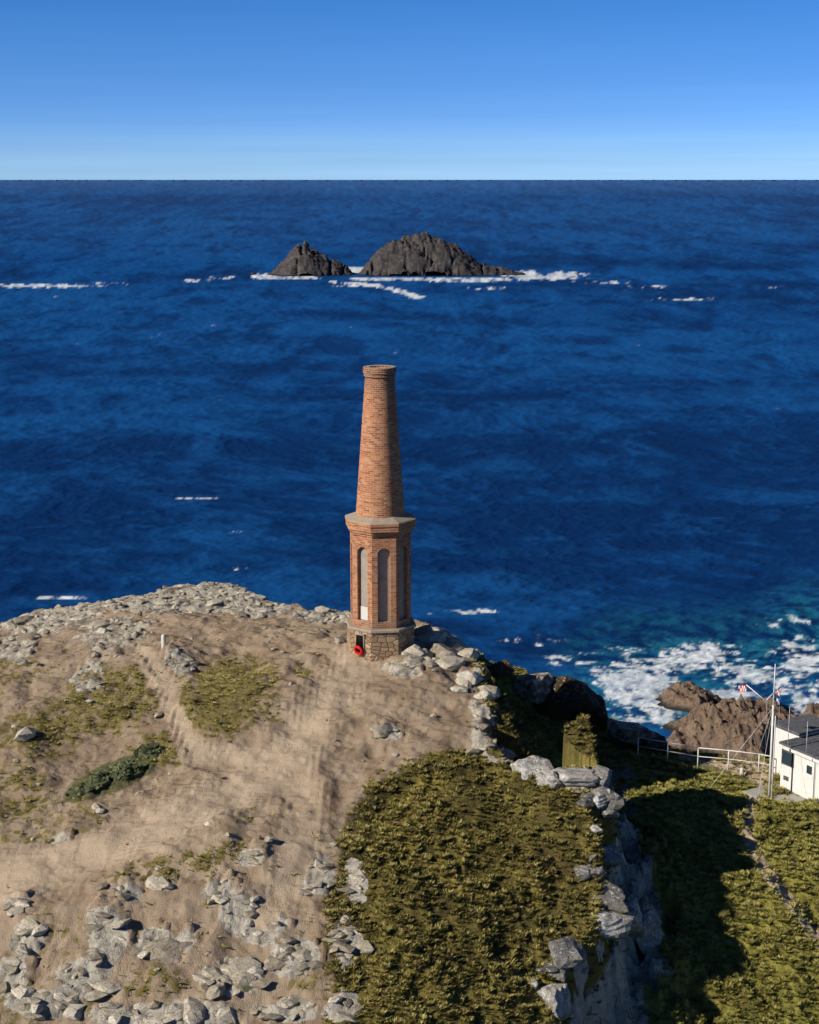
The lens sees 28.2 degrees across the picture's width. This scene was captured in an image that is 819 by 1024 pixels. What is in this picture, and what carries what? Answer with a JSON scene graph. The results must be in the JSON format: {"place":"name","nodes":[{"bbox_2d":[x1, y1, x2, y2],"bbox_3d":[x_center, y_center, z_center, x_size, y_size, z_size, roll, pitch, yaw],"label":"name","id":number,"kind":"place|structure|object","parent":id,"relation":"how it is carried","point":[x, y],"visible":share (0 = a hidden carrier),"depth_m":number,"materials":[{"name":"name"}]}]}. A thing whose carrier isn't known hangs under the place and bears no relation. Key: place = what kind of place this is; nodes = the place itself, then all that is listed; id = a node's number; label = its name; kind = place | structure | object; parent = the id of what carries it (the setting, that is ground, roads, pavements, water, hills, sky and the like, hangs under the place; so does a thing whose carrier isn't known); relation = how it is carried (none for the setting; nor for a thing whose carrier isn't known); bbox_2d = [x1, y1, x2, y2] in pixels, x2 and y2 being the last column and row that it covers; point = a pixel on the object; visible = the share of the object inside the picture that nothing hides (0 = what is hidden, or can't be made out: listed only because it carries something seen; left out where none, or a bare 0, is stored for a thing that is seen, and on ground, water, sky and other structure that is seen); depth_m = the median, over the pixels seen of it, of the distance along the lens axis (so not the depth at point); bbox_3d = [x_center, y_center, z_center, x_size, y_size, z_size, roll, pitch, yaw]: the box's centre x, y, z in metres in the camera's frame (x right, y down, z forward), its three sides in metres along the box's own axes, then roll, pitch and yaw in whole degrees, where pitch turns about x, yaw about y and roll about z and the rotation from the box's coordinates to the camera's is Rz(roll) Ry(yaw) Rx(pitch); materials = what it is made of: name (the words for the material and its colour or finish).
{"place":"outdoors","nodes":[
{"label":"outdoors","id":0,"kind":"place"},
{"bbox_2d":[0,180,818,758],"bbox_3d":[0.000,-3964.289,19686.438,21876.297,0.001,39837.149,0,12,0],"label":"sea","id":1,"kind":"structure","parent":0,"point":[608,414],"depth_m":651.51,"materials":[{"name":"blue liquid"}]},
{"bbox_2d":[249,231,525,275],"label":"rocky islets","id":2,"kind":"object","parent":1,"relation":"in","point":[423,253],"visible":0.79,"depth_m":1521.88,"materials":[{"name":"grey stone"}]},
{"bbox_2d":[655,681,720,712],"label":"shore rock","id":3,"kind":"object","parent":1,"relation":"in","point":[688,696],"visible":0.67,"depth_m":286.00,"materials":[{"name":"brown stone"}]},
{"bbox_2d":[663,694,787,759],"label":"shore rock","id":4,"kind":"object","parent":1,"relation":"in","point":[728,724],"visible":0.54,"depth_m":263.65,"materials":[{"name":"brown stone"}]},
{"bbox_2d":[744,697,794,714],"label":"shore rock","id":5,"kind":"object","parent":1,"relation":"in","point":[755,704],"visible":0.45,"depth_m":282.29,"materials":[{"name":"brown stone"}]},
{"bbox_2d":[787,703,818,717],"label":"shore rock","id":6,"kind":"object","parent":1,"relation":"in","point":[812,708],"visible":0.11,"depth_m":270.79,"materials":[{"name":"brown stone"}]},
{"bbox_2d":[0,583,818,1023],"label":"headland terrain","id":7,"kind":"structure","parent":0,"point":[306,789],"depth_m":61.01,"materials":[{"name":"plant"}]},
{"bbox_2d":[65,742,162,798],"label":"shrub bushes","id":8,"kind":"object","parent":7,"relation":"on","point":[119,770],"visible":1,"depth_m":63.54,"materials":[{"name":"green plant"}]},
{"bbox_2d":[161,634,165,648],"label":"marker","id":9,"kind":"object","parent":7,"relation":"on","point":[163,639],"visible":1,"depth_m":73.86,"materials":[{"name":"white stone"}]},
{"bbox_2d":[0,582,587,1023],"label":"rocks","id":10,"kind":"object","parent":7,"relation":"on","point":[208,978],"visible":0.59,"depth_m":54.76,"materials":[{"name":"grey stone"}]},
{"bbox_2d":[1,581,635,1023],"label":"boulders","id":11,"kind":"object","parent":7,"relation":"on","point":[429,641],"visible":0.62,"depth_m":68.37,"materials":[{"name":"grey stone"}]},
{"bbox_2d":[345,365,415,661],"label":"chimney stack","id":12,"kind":"object","parent":7,"relation":"on","point":[380,524],"visible":1,"depth_m":71.72,"materials":[{"name":"brick"}]},
{"bbox_2d":[0,604,818,1023],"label":"grass tussocks","id":13,"kind":"object","parent":7,"relation":"on","point":[678,810],"depth_m":60.66,"materials":[{"name":"green plant"}]},
{"bbox_2d":[486,660,670,751],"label":"rocks","id":14,"kind":"object","parent":7,"relation":"on","point":[558,698],"visible":0.95,"depth_m":80.67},
{"bbox_2d":[510,755,663,1022],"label":"crag rocks","id":15,"kind":"object","parent":7,"relation":"on","point":[642,929],"visible":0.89,"depth_m":59.09,"materials":[{"name":"grey stone"}]},
{"bbox_2d":[637,737,769,772],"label":"fence","id":16,"kind":"object","parent":7,"relation":"on","point":[698,756],"visible":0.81,"depth_m":81.14,"materials":[{"name":"metal"}]},
{"bbox_2d":[711,664,818,801],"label":"lookout cabin","id":17,"kind":"object","parent":7,"relation":"on","point":[795,766],"visible":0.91,"depth_m":77.17,"materials":[{"name":"paint"}]},
{"bbox_2d":[0,0,818,179],"label":"sky","id":18,"kind":"structure","parent":0,"point":[90,89],"materials":[{"name":"blue"}]}
]}

